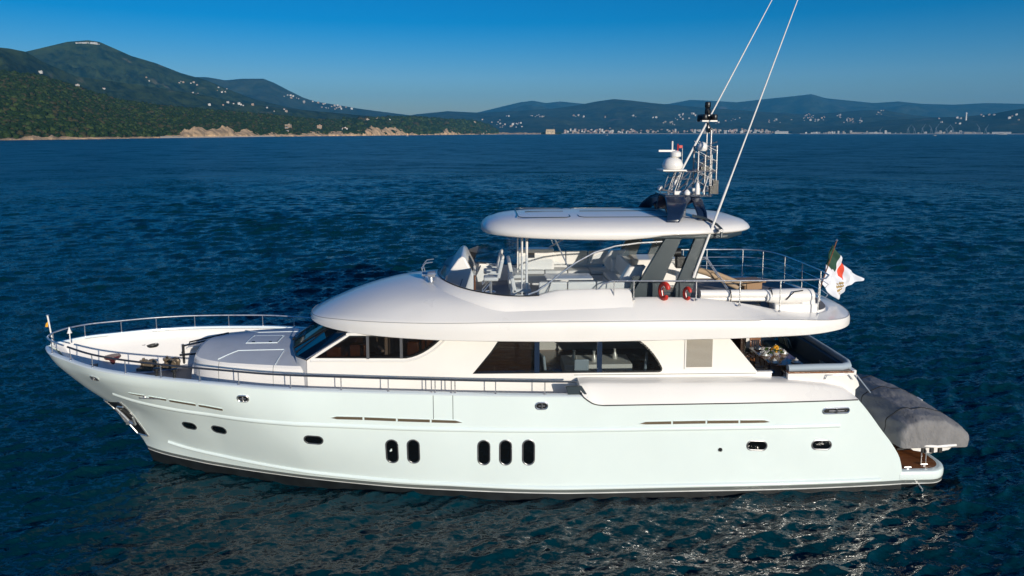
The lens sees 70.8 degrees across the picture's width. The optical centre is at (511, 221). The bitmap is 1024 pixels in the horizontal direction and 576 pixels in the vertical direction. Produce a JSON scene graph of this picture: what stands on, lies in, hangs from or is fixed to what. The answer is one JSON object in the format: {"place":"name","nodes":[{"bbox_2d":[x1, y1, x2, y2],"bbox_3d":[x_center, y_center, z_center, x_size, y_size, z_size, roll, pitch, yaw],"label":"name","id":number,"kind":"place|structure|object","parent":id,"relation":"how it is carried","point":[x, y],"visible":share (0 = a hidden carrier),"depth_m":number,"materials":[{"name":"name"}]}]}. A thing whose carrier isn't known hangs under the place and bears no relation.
{"place":"outdoors","nodes":[
{"label":"outdoors","id":0,"kind":"place"},
{"bbox_2d":[26,40,308,110],"bbox_3d":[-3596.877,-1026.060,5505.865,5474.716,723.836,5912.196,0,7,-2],"label":"mountain","id":1,"kind":"structure","parent":0,"point":[101,61],"depth_m":5525.55,"materials":[{"name":"green plant"}]},
{"bbox_2d":[0,48,372,118],"bbox_3d":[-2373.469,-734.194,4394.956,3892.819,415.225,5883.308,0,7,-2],"label":"hill","id":2,"kind":"structure","parent":0,"point":[17,61],"depth_m":4078.85,"materials":[{"name":"green plant"}]},
{"bbox_2d":[160,136,274,137],"bbox_3d":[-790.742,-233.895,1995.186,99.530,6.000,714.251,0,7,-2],"label":"beach","id":3,"kind":"structure","parent":0,"point":[213,136],"depth_m":1868.04,"materials":[{"name":"beige sand"}]},
{"bbox_2d":[0,95,477,138],"bbox_3d":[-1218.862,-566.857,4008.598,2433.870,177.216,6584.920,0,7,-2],"label":"headland","id":4,"kind":"structure","parent":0,"point":[48,132],"depth_m":1455.88,"materials":[{"name":"green plant"}]},
{"bbox_2d":[0,70,344,138],"bbox_3d":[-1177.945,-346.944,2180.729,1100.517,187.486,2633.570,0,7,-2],"label":"forest","id":5,"kind":"object","parent":4,"relation":"on","point":[52,104],"visible":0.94,"depth_m":1766.67,"materials":[{"name":"green plant"}]},
{"bbox_2d":[0,125,540,139],"bbox_3d":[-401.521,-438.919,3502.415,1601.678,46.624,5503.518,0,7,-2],"label":"cliffs","id":6,"kind":"structure","parent":4,"relation":"attached to","point":[222,130],"depth_m":2062.84,"materials":[{"name":"beige stone"}]},
{"bbox_2d":[341,115,498,134],"bbox_3d":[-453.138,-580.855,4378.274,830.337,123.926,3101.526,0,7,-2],"label":"forest","id":7,"kind":"object","parent":4,"relation":"on","point":[417,125],"visible":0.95,"depth_m":4033.49,"materials":[{"name":"green plant"}]},
{"bbox_2d":[197,77,411,116],"bbox_3d":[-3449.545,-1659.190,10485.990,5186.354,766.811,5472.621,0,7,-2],"label":"mountain","id":8,"kind":"structure","parent":0,"point":[265,90],"depth_m":9825.50,"materials":[{"name":"green plant"}]},
{"bbox_2d":[0,134,1023,575],"bbox_3d":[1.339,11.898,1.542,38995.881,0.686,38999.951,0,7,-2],"label":"sea","id":9,"kind":"structure","parent":0,"point":[926,230],"depth_m":52.33,"materials":[{"name":"teal liquid"}]},
{"bbox_2d":[45,0,943,500],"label":"motor yacht","id":10,"kind":"object","parent":9,"relation":"on","point":[431,382],"visible":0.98,"depth_m":23.91,"materials":[{"name":"paint"}]},
{"bbox_2d":[316,335,439,358],"bbox_3d":[-4.373,4.150,23.802,4.280,0.800,0.105,0,7,-2],"label":"side window","id":11,"kind":"structure","parent":10,"relation":"in","point":[401,356],"depth_m":23.77,"materials":[{"name":"black glass"}]},
{"bbox_2d":[540,353,554,371],"bbox_3d":[1.254,5.219,25.191,0.571,1.199,0.500,-2,7,-20],"label":"saloon chair","id":12,"kind":"object","parent":10,"relation":"on","point":[542,363],"visible":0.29,"depth_m":24.95,"materials":[{"name":"grey fabric"}]},
{"bbox_2d":[473,341,661,373],"bbox_3d":[1.877,4.454,24.114,6.391,1.320,0.105,0,7,-2],"label":"side window","id":13,"kind":"structure","parent":10,"relation":"in","point":[536,344],"depth_m":24.10,"materials":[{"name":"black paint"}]},
{"bbox_2d":[574,359,588,370],"bbox_3d":[2.356,5.265,24.817,0.500,1.199,0.571,0,7,-2],"label":"saloon chair","id":14,"kind":"object","parent":10,"relation":"on","point":[581,364],"visible":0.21,"depth_m":24.50,"materials":[{"name":"grey fabric"}]},
{"bbox_2d":[561,354,631,370],"bbox_3d":[3.005,5.350,25.890,2.410,0.770,1.120,0,7,-2],"label":"sofa","id":15,"kind":"object","parent":10,"relation":"on","point":[620,363],"visible":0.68,"depth_m":25.42,"materials":[{"name":"white fabric"}]},
{"bbox_2d":[571,350,576,360],"bbox_3d":[2.215,4.794,25.696,0.200,0.380,0.195,0,7,-2],"label":"carafe","id":16,"kind":"object","parent":15,"relation":"on","point":[573,357],"visible":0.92,"depth_m":25.64,"materials":[{"name":"glass"}]},
{"bbox_2d":[591,350,596,361],"bbox_3d":[2.919,4.803,25.627,0.200,0.380,0.195,0,7,-2],"label":"carafe","id":17,"kind":"object","parent":15,"relation":"on","point":[593,358],"visible":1,"depth_m":25.58,"materials":[{"name":"silver metal"}]},
{"bbox_2d":[612,348,616,358],"bbox_3d":[3.705,4.762,25.959,0.200,0.380,0.195,0,7,-2],"label":"carafe","id":18,"kind":"object","parent":15,"relation":"on","point":[614,355],"visible":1,"depth_m":25.91,"materials":[{"name":"silver metal"}]},
{"bbox_2d":[658,282,669,300],"bbox_3d":[5.004,2.289,23.692,0.172,0.649,0.532,-3,8,-26],"label":"lifebuoy","id":19,"kind":"object","parent":10,"relation":"on","point":[662,285],"visible":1,"depth_m":23.66,"materials":[{"name":"red plastic"}]},
{"bbox_2d":[683,286,691,300],"bbox_3d":[5.784,2.380,23.773,0.126,0.475,0.389,-3,8,-26],"label":"lifebuoy","id":20,"kind":"object","parent":10,"relation":"on","point":[685,289],"visible":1,"depth_m":23.74,"materials":[{"name":"red plastic"}]},
{"bbox_2d":[749,338,764,364],"bbox_3d":[9.702,5.146,28.471,0.496,0.987,0.524,-1,7,-7],"label":"dining chair","id":21,"kind":"object","parent":10,"relation":"on","point":[753,339],"visible":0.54,"depth_m":28.62,"materials":[{"name":"brown wood"}]},
{"bbox_2d":[749,354,765,369],"bbox_3d":[8.986,5.410,26.322,0.524,0.987,0.496,0,7,-2],"label":"dining chair","id":22,"kind":"object","parent":10,"relation":"on","point":[752,358],"visible":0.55,"depth_m":26.29,"materials":[{"name":"brown wood"}]},
{"bbox_2d":[749,347,802,375],"bbox_3d":[9.871,5.426,26.968,1.250,0.795,2.200,0,7,-2],"label":"dining table","id":23,"kind":"object","parent":10,"relation":"on","point":[786,360],"visible":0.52,"depth_m":26.71,"materials":[{"name":"brown wood"}]},
{"bbox_2d":[769,358,778,363],"bbox_3d":[9.506,5.040,26.098,0.340,0.176,0.340,0,7,-2],"label":"place setting","id":24,"kind":"object","parent":23,"relation":"on","point":[774,361],"visible":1,"depth_m":26.04,"materials":[{"name":"white ceramic"}]},
{"bbox_2d":[765,345,783,355],"bbox_3d":[9.852,4.820,27.001,0.737,0.401,0.760,6,9,42],"label":"flower bowl","id":25,"kind":"object","parent":23,"relation":"on","point":[775,351],"visible":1,"depth_m":26.86,"materials":[{"name":"yellow metal"}]},
{"bbox_2d":[791,358,800,362],"bbox_3d":[10.305,5.036,26.132,0.340,0.176,0.340,0,7,-2],"label":"place setting","id":26,"kind":"object","parent":23,"relation":"on","point":[795,360],"visible":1,"depth_m":26.07,"materials":[{"name":"white ceramic"}]},
{"bbox_2d":[778,337,784,344],"bbox_3d":[10.924,4.763,29.151,0.245,0.432,0.460,-1,7,-8],"label":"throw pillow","id":27,"kind":"object","parent":10,"relation":"on","point":[781,339],"visible":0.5,"depth_m":29.01,"materials":[{"name":"fabric"}]},
{"bbox_2d":[784,336,791,348],"bbox_3d":[10.948,4.830,28.606,0.245,0.432,0.460,0,7,3],"label":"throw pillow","id":28,"kind":"object","parent":10,"relation":"on","point":[787,342],"visible":0.99,"depth_m":28.44,"materials":[{"name":"fabric"}]},
{"bbox_2d":[821,239,863,299],"bbox_3d":[11.946,1.722,26.088,2.192,2.257,0.289,-3,8,-22],"label":"flag","id":29,"kind":"object","parent":10,"relation":"attached to","point":[840,278],"visible":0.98,"depth_m":26.05,"materials":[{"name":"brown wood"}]},
{"bbox_2d":[855,374,968,452],"bbox_3d":[14.701,7.204,27.696,2.752,1.637,5.310,0,7,-2],"label":"tender","id":30,"kind":"object","parent":10,"relation":"on","point":[904,419],"visible":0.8,"depth_m":25.59,"materials":[{"name":"fabric"}]},
{"bbox_2d":[0,0,1023,114],"label":"sky","id":31,"kind":"structure","parent":0,"point":[406,57],"materials":[{"name":"blue"}]},
{"bbox_2d":[643,352,647,369],"bbox_3d":[4.474,5.214,25.233,0.571,1.199,0.500,1,7,11],"label":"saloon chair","id":32,"kind":"object","parent":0,"point":[645,361],"visible":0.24,"depth_m":24.93,"materials":[{"name":"grey"}]},
{"bbox_2d":[414,99,930,132],"bbox_3d":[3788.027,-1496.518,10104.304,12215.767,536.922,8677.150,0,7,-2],"label":"coastal hills","id":33,"kind":"structure","parent":0,"point":[618,113],"depth_m":9706.81,"materials":[{"name":"blue"}]},
{"bbox_2d":[476,94,1023,116],"bbox_3d":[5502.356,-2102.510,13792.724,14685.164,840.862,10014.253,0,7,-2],"label":"range","id":34,"kind":"structure","parent":0,"point":[807,104],"depth_m":14384.18,"materials":[{"name":"blue"}]},
{"bbox_2d":[562,133,947,133],"bbox_3d":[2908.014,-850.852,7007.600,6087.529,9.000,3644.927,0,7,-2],"label":"waterfront","id":35,"kind":"object","parent":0,"point":[720,133],"visible":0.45,"depth_m":7527.73,"materials":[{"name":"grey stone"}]},
{"bbox_2d":[775,131,788,133],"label":"warehouse","id":36,"kind":"structure","parent":35,"relation":"on","point":[781,132],"depth_m":7287.15,"materials":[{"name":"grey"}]},
{"bbox_2d":[792,108,1023,133],"bbox_3d":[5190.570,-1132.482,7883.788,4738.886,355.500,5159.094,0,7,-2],"label":"harbour hills","id":37,"kind":"structure","parent":0,"point":[999,122],"depth_m":7091.86,"materials":[{"name":"blue"}]},
{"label":"islet","id":38,"kind":"structure","parent":0,"visible":0},
{"bbox_2d":[546,129,554,133],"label":"castle tower","id":39,"kind":"structure","parent":38,"relation":"on","point":[550,131],"depth_m":5520.39,"materials":[{"name":"stone"}]}
]}

